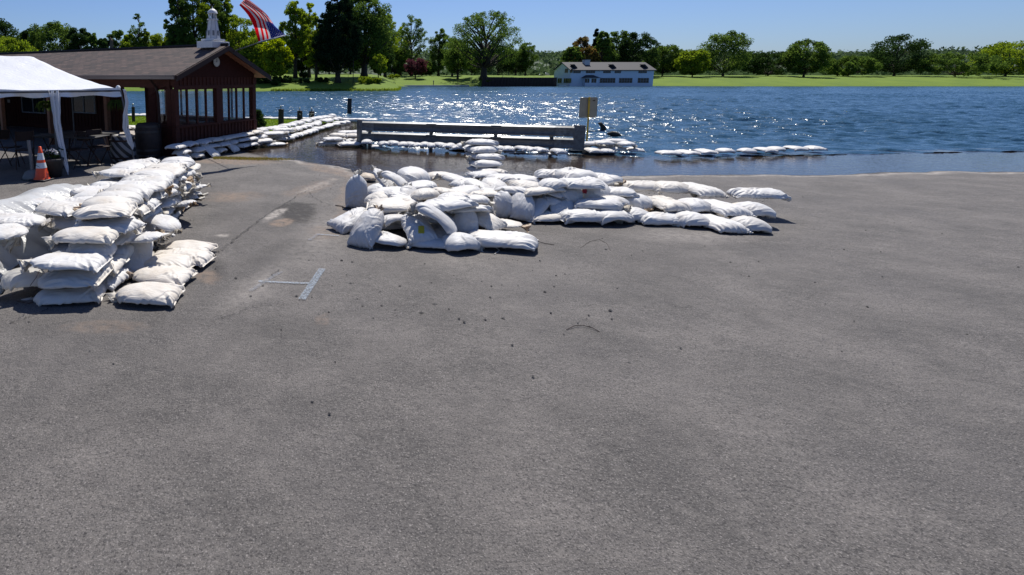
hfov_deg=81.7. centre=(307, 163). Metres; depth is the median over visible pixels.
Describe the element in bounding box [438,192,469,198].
sandbag
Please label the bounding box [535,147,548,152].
sandbag
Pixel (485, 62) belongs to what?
oak tree
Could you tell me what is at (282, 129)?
sandbag
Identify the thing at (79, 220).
sandbag
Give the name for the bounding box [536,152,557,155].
sandbag
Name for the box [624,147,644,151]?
sandbag
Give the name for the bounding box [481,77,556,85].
retaining wall
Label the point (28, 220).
sandbag
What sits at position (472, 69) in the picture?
broadleaf tree
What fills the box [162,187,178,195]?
sandbag
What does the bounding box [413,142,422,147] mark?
sandbag
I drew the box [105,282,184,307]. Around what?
sandbag
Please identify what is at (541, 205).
sandbag
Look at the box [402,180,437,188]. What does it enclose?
sandbag
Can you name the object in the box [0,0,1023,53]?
sky
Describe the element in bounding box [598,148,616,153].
sandbag
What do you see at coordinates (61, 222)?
sandbag
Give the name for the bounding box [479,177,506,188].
sandbag
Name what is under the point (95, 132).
folding chair
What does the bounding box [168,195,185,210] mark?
sandbag
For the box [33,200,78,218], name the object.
sandbag
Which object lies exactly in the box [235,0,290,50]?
flag on staff
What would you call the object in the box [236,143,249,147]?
sandbag
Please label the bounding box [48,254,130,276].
sandbag
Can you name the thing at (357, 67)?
broadleaf tree
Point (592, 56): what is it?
broadleaf tree
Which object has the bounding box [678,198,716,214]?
sandbag
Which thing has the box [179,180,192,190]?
sandbag
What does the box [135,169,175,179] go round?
sandbag
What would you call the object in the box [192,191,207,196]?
sandbag
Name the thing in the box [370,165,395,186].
sandbag
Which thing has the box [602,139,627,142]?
sandbag
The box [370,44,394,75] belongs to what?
broadleaf tree
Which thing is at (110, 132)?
folding table
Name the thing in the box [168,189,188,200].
sandbag
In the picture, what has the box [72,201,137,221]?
sandbag
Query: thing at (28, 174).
umbrella base
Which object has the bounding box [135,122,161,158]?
wine barrel
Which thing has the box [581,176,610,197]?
sandbag
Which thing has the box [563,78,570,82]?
window
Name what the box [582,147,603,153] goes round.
sandbag
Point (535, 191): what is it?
sandbag
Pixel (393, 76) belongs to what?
bush
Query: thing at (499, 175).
sandbag
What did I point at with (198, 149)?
sandbag
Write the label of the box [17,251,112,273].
sandbag
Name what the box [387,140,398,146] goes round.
sandbag
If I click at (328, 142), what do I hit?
sandbag
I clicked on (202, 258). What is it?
sandbag
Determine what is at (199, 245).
sandbag
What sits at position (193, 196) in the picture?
sandbag
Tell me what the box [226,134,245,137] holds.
sandbag
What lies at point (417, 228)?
sandbag
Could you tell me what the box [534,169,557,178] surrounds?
sandbag
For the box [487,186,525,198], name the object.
sandbag
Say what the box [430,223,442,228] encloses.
sandbag
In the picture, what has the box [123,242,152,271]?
sandbag
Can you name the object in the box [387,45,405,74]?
broadleaf tree
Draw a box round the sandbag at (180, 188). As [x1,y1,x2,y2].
[168,183,185,192]
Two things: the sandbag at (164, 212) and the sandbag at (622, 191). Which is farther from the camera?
the sandbag at (622, 191)
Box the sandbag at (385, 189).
[369,186,400,194]
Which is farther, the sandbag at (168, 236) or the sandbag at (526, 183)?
the sandbag at (526, 183)
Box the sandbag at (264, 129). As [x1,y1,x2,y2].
[257,128,268,131]
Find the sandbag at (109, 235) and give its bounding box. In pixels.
[41,226,122,248]
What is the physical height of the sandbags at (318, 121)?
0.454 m
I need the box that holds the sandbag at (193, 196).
[191,194,204,199]
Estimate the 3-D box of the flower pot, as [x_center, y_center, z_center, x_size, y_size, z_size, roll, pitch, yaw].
[-5.497,-0.044,11.824,0.480,0.643,0.480,0,9,0]
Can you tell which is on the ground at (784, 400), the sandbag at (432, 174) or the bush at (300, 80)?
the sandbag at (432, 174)
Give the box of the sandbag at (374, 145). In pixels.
[370,144,381,146]
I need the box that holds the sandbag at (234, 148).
[224,140,239,152]
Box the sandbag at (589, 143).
[584,141,602,144]
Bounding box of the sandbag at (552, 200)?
[542,195,560,205]
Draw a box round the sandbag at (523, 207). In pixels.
[509,192,534,220]
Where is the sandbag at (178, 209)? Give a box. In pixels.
[173,207,183,213]
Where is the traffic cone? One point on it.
(41, 173)
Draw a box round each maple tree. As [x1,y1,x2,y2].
[341,0,400,76]
[383,14,401,76]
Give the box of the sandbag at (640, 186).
[614,180,654,191]
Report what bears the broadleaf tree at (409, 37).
on the bank
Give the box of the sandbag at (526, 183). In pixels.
[507,180,546,194]
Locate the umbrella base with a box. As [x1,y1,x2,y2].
[22,140,35,180]
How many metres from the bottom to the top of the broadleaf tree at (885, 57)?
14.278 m
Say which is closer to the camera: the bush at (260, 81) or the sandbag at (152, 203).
the sandbag at (152, 203)
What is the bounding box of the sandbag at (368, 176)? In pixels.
[360,172,375,180]
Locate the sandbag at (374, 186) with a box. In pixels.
[367,183,385,194]
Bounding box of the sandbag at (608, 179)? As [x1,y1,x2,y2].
[597,175,625,185]
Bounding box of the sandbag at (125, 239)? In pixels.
[68,231,135,246]
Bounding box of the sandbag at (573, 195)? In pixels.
[560,187,582,202]
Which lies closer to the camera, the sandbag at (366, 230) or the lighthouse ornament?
the sandbag at (366, 230)
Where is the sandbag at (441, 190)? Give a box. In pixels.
[425,187,470,195]
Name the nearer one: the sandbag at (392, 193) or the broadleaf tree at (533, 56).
the sandbag at (392, 193)
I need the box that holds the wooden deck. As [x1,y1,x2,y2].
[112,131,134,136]
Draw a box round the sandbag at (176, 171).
[130,167,187,176]
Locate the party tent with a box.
[0,56,134,174]
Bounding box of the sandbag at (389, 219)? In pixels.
[383,214,403,227]
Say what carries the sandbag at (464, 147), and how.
on the sandbag
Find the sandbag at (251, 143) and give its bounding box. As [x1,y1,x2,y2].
[244,141,257,146]
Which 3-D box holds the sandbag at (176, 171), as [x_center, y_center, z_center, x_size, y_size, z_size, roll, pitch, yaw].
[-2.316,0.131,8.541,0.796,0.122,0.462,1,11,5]
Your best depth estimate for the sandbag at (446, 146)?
16.09 m
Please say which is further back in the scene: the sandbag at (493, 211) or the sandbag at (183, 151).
the sandbag at (183, 151)
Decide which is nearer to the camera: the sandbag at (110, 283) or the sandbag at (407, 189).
the sandbag at (110, 283)
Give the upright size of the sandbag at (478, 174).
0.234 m
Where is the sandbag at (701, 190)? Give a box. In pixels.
[682,182,728,197]
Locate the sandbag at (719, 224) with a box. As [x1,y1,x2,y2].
[700,213,753,233]
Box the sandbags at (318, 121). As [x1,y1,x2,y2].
[128,113,827,154]
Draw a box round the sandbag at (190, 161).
[158,156,195,166]
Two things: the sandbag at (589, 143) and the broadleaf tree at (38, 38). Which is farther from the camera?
the broadleaf tree at (38, 38)
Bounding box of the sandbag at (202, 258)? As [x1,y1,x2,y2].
[152,248,216,267]
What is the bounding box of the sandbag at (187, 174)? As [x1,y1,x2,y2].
[182,170,191,180]
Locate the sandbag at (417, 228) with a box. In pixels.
[401,214,437,244]
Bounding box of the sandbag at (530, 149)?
[526,146,537,151]
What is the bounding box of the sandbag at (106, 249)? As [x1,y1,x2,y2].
[62,242,116,255]
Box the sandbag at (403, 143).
[398,141,407,146]
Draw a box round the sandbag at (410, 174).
[397,166,430,182]
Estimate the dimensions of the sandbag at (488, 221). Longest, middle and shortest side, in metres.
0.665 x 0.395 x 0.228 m
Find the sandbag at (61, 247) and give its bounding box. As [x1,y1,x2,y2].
[48,243,68,251]
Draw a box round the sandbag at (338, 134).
[326,133,347,137]
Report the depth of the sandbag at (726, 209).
7.86 m
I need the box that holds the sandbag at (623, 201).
[599,195,631,205]
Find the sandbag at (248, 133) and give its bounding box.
[238,132,254,135]
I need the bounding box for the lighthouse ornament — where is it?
[197,7,228,47]
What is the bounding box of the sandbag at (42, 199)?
[31,196,51,205]
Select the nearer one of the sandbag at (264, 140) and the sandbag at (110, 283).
the sandbag at (110, 283)
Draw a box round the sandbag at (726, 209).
[703,199,756,216]
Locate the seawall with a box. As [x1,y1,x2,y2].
[404,85,468,85]
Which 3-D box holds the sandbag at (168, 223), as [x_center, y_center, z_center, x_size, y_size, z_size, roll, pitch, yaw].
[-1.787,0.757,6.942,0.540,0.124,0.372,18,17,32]
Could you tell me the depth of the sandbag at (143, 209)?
6.72 m
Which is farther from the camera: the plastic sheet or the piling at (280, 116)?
the piling at (280, 116)
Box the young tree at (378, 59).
[369,54,387,77]
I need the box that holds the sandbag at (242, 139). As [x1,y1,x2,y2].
[234,137,251,141]
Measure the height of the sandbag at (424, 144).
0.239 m
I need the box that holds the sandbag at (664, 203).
[648,195,691,212]
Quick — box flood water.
[245,121,1023,177]
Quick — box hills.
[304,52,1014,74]
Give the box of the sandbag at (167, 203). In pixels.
[159,198,177,207]
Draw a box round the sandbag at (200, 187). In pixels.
[187,183,211,191]
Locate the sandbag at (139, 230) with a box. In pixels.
[133,226,144,233]
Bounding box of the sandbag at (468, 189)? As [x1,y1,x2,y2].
[451,185,480,193]
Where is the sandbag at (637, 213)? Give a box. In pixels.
[624,206,648,222]
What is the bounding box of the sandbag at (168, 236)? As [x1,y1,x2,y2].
[163,233,175,239]
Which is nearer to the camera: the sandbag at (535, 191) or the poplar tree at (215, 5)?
the sandbag at (535, 191)
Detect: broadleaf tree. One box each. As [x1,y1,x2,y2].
[0,18,20,51]
[0,36,38,52]
[20,28,40,41]
[27,20,71,50]
[64,27,97,49]
[83,32,98,48]
[96,34,117,47]
[106,29,130,47]
[119,33,134,47]
[135,31,152,46]
[151,33,166,45]
[222,16,256,52]
[239,37,269,72]
[257,38,294,76]
[271,36,293,70]
[278,0,313,77]
[292,32,312,72]
[296,2,317,77]
[303,16,324,77]
[312,0,363,82]
[317,62,334,73]
[343,63,360,73]
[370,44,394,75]
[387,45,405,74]
[394,25,409,74]
[396,14,428,75]
[419,60,437,75]
[426,28,449,74]
[440,36,461,75]
[441,40,472,78]
[462,48,482,74]
[487,47,516,74]
[503,49,531,75]
[516,42,538,75]
[558,46,584,62]
[568,35,593,61]
[573,47,600,61]
[594,31,613,61]
[600,42,619,61]
[604,30,632,61]
[616,31,660,67]
[642,44,683,75]
[673,48,711,76]
[696,30,754,75]
[738,51,798,75]
[780,38,834,76]
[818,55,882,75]
[861,33,933,75]
[909,51,1015,76]
[965,40,1023,75]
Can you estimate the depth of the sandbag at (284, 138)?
18.57 m
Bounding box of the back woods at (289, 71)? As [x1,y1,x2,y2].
[273,64,303,73]
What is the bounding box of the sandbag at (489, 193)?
[470,190,511,196]
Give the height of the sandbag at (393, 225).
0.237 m
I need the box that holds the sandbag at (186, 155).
[172,152,191,158]
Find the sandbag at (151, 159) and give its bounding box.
[111,157,159,165]
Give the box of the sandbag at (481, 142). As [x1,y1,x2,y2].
[461,139,498,146]
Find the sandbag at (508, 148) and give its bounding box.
[502,146,514,151]
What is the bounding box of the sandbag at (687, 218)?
[672,211,709,227]
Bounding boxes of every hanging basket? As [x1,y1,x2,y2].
[34,101,50,111]
[106,97,124,111]
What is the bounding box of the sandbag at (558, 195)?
[547,192,566,199]
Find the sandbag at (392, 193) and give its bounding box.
[384,189,421,202]
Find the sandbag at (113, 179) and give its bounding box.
[97,178,121,181]
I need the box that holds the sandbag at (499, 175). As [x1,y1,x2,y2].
[485,173,512,178]
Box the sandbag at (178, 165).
[145,163,186,169]
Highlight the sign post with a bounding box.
[579,97,597,140]
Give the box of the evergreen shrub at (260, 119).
[256,109,266,133]
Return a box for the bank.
[124,74,1023,91]
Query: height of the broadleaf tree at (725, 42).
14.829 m
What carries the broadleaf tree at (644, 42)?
on the bank
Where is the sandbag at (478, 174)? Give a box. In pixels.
[465,170,497,178]
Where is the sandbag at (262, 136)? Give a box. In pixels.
[253,134,267,138]
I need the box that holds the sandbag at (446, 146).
[442,144,451,148]
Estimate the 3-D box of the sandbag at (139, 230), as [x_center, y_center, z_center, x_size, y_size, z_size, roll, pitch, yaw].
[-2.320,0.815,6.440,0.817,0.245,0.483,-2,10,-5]
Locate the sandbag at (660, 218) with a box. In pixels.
[635,211,678,224]
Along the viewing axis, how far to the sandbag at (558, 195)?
8.31 m
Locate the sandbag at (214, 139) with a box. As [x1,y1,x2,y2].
[205,137,223,142]
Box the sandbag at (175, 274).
[125,265,197,284]
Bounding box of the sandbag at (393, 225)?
[382,222,402,229]
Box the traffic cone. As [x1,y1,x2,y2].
[28,146,55,181]
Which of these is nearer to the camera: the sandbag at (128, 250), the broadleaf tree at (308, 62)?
the sandbag at (128, 250)
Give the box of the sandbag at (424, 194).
[410,188,439,201]
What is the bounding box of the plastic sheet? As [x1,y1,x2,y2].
[0,183,84,278]
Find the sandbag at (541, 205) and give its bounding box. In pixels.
[527,196,550,223]
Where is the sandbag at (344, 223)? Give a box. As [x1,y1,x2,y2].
[327,207,365,233]
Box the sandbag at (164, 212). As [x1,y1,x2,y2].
[156,206,168,214]
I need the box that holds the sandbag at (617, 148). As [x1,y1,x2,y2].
[606,145,626,150]
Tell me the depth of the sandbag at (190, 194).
9.27 m
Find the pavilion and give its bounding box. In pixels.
[0,43,271,156]
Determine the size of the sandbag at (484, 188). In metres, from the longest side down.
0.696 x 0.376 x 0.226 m
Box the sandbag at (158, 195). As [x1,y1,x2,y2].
[150,191,166,199]
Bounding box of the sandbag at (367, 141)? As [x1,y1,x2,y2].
[361,139,372,144]
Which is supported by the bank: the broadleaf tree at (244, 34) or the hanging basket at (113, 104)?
the broadleaf tree at (244, 34)
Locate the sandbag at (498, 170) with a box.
[471,167,508,177]
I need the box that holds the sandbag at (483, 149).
[465,145,501,154]
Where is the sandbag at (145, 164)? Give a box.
[109,161,156,168]
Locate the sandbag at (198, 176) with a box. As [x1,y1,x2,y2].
[185,168,202,181]
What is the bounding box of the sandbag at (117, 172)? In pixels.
[91,168,138,178]
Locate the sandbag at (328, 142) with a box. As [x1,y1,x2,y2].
[315,141,338,144]
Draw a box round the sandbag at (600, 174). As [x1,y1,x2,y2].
[595,172,617,176]
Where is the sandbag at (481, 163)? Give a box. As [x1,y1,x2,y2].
[468,159,502,168]
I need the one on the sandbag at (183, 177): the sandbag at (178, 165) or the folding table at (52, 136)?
the sandbag at (178, 165)
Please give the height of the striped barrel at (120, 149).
0.700 m
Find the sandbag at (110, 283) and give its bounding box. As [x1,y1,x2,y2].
[102,267,131,291]
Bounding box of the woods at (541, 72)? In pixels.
[387,63,1023,75]
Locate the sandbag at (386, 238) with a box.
[375,231,410,249]
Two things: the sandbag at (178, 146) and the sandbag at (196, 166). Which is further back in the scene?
the sandbag at (178, 146)
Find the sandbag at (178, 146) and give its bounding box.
[165,143,187,149]
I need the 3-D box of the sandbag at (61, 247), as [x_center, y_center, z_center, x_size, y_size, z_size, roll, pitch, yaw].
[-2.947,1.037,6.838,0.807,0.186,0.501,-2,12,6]
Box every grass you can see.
[212,156,293,160]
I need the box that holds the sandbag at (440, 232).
[434,228,446,236]
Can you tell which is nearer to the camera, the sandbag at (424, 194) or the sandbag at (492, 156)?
the sandbag at (424, 194)
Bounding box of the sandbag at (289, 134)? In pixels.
[273,133,290,136]
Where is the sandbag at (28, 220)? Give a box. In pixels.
[0,212,55,228]
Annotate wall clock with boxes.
[212,58,219,66]
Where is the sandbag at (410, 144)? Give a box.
[405,141,414,147]
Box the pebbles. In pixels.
[16,162,1018,415]
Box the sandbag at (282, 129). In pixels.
[272,127,296,130]
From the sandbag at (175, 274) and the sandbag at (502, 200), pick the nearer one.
the sandbag at (175, 274)
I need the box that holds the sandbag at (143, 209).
[132,204,155,216]
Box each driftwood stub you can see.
[598,122,605,129]
[607,131,621,135]
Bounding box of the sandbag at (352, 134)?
[342,133,356,137]
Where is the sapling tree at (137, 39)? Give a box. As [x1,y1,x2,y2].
[127,13,146,46]
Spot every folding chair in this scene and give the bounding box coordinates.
[0,129,24,165]
[15,131,35,169]
[63,130,90,169]
[86,129,112,165]
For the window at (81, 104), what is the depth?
21.70 m
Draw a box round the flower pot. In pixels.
[42,147,63,177]
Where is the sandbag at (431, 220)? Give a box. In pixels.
[421,213,454,222]
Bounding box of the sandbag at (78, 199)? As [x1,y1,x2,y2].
[37,196,92,204]
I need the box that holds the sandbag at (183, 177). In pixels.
[176,175,193,182]
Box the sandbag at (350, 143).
[338,141,364,146]
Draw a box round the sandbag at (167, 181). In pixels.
[120,174,173,186]
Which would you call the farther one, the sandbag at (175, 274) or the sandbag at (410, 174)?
the sandbag at (410, 174)
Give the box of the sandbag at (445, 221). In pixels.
[410,202,457,234]
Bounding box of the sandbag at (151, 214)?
[134,208,162,222]
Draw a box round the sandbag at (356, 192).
[345,169,367,207]
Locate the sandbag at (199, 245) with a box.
[157,240,217,251]
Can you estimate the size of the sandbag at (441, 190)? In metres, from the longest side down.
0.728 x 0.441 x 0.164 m
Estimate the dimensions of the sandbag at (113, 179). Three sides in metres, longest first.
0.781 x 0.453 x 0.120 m
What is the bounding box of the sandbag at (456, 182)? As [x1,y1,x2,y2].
[448,178,476,186]
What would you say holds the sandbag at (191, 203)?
on the sandbag
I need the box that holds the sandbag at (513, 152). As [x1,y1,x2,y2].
[502,151,524,152]
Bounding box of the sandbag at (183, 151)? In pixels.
[172,148,191,154]
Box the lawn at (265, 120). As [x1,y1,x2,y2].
[128,116,330,132]
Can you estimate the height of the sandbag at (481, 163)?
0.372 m
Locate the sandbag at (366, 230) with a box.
[347,204,384,248]
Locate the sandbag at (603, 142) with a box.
[593,140,617,145]
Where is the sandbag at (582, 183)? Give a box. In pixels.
[559,177,605,189]
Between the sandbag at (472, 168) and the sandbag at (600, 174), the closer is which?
the sandbag at (600, 174)
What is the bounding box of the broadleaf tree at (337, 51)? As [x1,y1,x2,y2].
[312,0,363,82]
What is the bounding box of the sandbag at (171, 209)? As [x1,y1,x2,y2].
[162,206,176,214]
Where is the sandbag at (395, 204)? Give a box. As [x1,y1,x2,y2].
[366,196,414,213]
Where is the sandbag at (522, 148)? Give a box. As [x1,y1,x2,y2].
[514,146,531,152]
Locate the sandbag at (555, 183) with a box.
[538,178,566,197]
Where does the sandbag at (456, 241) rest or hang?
on the ground at (784, 400)
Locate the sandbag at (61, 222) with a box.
[37,216,75,231]
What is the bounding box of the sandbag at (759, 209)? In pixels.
[728,201,775,217]
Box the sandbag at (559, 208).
[549,198,573,214]
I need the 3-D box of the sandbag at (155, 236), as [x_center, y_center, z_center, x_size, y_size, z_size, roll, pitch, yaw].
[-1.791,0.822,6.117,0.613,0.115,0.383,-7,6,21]
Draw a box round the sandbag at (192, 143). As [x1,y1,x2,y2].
[182,141,199,146]
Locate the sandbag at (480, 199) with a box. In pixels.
[468,194,494,207]
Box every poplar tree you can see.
[163,0,192,45]
[174,0,209,44]
[195,0,227,41]
[219,0,237,41]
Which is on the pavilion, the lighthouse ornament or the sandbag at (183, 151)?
the lighthouse ornament
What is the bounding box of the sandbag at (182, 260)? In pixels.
[144,254,194,267]
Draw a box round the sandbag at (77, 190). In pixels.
[70,185,108,196]
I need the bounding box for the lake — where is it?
[126,86,1023,157]
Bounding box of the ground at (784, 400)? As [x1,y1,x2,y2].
[0,122,1023,574]
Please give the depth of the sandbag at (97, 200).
6.30 m
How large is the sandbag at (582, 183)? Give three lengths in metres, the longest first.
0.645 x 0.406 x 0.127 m
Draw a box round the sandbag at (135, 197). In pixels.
[84,190,143,203]
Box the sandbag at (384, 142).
[377,140,390,145]
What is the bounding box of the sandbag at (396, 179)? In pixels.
[377,170,407,186]
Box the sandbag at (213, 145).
[199,144,220,147]
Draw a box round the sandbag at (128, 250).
[115,243,133,255]
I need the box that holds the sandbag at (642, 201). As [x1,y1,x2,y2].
[623,193,653,211]
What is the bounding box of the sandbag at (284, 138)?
[276,136,288,140]
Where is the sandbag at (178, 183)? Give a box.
[173,178,182,186]
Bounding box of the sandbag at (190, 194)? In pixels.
[184,190,193,199]
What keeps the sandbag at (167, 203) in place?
on the sandbag at (171, 209)
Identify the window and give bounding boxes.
[21,97,45,113]
[73,95,96,113]
[156,89,166,124]
[165,95,180,115]
[179,89,187,125]
[180,90,195,115]
[187,88,197,124]
[197,88,206,123]
[197,89,212,116]
[206,88,215,122]
[223,88,229,121]
[229,88,236,120]
[231,88,242,118]
[237,87,244,119]
[244,87,251,118]
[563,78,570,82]
[600,78,614,82]
[619,78,632,82]
[638,78,648,82]
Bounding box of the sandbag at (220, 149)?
[214,147,227,152]
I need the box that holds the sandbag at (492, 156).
[466,153,504,161]
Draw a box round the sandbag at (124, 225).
[73,217,146,233]
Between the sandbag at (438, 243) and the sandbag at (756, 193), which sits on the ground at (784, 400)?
the sandbag at (438, 243)
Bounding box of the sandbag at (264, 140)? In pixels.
[252,138,275,142]
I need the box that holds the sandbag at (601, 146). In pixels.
[590,145,606,147]
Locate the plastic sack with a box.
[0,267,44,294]
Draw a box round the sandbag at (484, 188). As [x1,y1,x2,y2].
[480,187,493,189]
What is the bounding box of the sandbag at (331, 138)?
[322,137,345,140]
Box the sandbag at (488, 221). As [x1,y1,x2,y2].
[476,211,507,230]
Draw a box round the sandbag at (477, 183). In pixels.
[461,179,491,187]
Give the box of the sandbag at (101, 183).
[86,181,115,185]
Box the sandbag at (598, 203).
[574,197,631,211]
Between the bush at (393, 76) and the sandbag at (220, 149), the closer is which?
the sandbag at (220, 149)
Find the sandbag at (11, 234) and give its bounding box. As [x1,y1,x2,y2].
[0,223,28,252]
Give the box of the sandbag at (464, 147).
[462,145,479,149]
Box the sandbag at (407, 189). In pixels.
[400,182,423,201]
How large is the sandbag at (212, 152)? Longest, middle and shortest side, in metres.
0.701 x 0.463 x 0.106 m
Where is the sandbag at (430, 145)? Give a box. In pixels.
[425,142,438,147]
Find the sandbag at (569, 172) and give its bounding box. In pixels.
[554,167,603,178]
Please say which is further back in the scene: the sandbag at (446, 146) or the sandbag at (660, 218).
the sandbag at (446, 146)
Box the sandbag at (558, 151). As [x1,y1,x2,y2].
[549,148,567,154]
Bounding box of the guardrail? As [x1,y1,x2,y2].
[357,119,585,150]
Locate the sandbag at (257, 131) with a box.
[249,130,263,133]
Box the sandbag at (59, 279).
[37,262,113,288]
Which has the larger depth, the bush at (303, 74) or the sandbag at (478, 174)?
the bush at (303, 74)
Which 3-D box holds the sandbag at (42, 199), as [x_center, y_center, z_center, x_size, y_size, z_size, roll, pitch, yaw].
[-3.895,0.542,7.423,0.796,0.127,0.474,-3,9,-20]
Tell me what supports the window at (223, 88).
in the pavilion
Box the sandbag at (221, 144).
[212,142,230,146]
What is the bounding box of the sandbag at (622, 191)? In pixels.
[609,186,639,196]
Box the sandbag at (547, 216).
[531,210,560,222]
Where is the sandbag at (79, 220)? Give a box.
[76,215,143,228]
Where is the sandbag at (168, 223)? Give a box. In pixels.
[145,214,182,233]
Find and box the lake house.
[552,60,656,85]
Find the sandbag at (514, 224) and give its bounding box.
[479,218,530,231]
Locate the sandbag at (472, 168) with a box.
[466,167,475,170]
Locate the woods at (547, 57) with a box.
[297,45,1023,73]
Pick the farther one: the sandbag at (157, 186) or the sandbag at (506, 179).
the sandbag at (506, 179)
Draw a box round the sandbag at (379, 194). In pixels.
[364,191,387,202]
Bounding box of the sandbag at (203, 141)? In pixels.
[196,139,211,144]
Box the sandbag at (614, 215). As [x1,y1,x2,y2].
[597,209,635,225]
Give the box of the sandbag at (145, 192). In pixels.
[97,183,153,200]
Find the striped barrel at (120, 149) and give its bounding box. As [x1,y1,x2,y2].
[109,134,135,163]
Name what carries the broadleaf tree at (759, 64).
on the bank
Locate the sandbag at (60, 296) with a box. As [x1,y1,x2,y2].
[21,282,106,306]
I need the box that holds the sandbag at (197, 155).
[189,152,204,157]
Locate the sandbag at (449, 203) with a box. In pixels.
[406,196,479,214]
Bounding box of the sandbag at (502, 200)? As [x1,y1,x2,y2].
[493,188,512,217]
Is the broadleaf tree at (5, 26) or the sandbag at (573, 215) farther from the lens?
the broadleaf tree at (5, 26)
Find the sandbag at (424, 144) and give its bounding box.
[420,142,427,148]
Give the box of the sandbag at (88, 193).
[72,189,98,197]
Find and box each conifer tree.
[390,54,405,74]
[591,28,598,47]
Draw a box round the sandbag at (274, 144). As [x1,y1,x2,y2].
[262,142,288,146]
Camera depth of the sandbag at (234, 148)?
15.87 m
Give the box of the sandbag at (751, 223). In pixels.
[729,215,771,233]
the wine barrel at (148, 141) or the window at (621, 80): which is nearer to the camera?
the wine barrel at (148, 141)
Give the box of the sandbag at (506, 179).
[497,174,539,183]
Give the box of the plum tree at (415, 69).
[404,57,428,78]
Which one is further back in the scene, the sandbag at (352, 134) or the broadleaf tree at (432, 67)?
the broadleaf tree at (432, 67)
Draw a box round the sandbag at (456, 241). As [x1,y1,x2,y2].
[441,232,484,251]
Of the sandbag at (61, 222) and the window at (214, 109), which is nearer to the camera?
the sandbag at (61, 222)
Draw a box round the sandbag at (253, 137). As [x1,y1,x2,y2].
[245,136,258,140]
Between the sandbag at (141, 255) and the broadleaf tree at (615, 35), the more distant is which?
the broadleaf tree at (615, 35)
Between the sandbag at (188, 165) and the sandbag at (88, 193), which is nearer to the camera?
the sandbag at (88, 193)
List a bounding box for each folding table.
[34,133,109,166]
[62,130,119,160]
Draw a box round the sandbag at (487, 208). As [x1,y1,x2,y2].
[444,205,491,213]
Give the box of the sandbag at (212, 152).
[199,143,220,156]
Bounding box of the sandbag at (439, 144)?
[433,142,445,148]
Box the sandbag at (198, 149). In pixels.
[189,147,206,152]
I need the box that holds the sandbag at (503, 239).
[467,230,538,250]
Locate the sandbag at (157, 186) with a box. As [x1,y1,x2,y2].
[109,180,173,196]
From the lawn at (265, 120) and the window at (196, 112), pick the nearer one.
the window at (196, 112)
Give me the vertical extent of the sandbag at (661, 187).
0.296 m
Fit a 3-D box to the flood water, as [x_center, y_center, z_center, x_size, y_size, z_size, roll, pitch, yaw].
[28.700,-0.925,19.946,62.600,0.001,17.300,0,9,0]
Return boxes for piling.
[132,103,134,121]
[278,105,283,124]
[297,107,302,120]
[347,98,351,113]
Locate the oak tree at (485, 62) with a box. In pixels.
[440,9,528,78]
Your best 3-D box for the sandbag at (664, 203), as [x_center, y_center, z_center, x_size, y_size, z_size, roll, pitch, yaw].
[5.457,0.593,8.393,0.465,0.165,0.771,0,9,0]
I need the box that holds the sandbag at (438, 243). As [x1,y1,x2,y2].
[407,237,445,248]
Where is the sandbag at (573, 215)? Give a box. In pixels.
[560,208,623,224]
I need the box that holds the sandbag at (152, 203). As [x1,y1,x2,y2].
[142,198,161,209]
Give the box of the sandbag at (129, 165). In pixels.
[110,162,144,168]
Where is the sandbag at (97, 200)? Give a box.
[72,196,131,210]
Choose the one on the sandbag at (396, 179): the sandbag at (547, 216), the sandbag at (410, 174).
the sandbag at (410, 174)
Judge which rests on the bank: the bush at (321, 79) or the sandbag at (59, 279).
the bush at (321, 79)
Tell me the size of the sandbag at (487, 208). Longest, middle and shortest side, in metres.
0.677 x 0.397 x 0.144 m
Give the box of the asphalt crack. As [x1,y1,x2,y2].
[215,214,267,252]
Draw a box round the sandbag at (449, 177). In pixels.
[432,173,464,182]
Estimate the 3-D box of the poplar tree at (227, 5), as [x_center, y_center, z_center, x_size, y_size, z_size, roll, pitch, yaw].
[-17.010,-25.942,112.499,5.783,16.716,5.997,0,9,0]
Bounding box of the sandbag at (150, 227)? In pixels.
[145,222,164,232]
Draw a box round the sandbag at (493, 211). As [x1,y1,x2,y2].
[479,204,495,215]
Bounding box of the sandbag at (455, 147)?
[451,145,461,149]
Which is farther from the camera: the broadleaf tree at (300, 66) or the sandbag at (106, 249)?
the broadleaf tree at (300, 66)
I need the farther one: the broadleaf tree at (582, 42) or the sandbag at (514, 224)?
the broadleaf tree at (582, 42)
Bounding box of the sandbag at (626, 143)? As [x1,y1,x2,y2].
[617,141,637,148]
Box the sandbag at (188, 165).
[158,161,189,169]
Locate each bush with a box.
[256,78,268,83]
[269,76,280,85]
[279,75,292,81]
[291,78,310,82]
[299,72,307,77]
[314,77,329,81]
[358,76,372,83]
[372,77,381,82]
[388,74,399,77]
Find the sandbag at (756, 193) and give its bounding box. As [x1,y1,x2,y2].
[726,187,791,201]
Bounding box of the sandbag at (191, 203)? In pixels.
[173,200,197,207]
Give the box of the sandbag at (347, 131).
[338,130,356,133]
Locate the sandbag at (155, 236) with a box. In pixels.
[128,231,168,244]
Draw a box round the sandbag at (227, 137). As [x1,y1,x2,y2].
[219,135,235,139]
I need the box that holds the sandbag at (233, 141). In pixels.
[229,139,238,144]
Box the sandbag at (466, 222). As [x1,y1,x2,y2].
[453,212,478,232]
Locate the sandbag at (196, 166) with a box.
[189,163,201,170]
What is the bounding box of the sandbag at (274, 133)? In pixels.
[263,131,287,135]
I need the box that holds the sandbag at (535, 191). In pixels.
[524,186,565,196]
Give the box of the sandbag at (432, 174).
[428,171,448,179]
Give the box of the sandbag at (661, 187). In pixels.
[653,181,698,197]
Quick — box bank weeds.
[271,86,401,90]
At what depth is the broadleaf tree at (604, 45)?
170.98 m

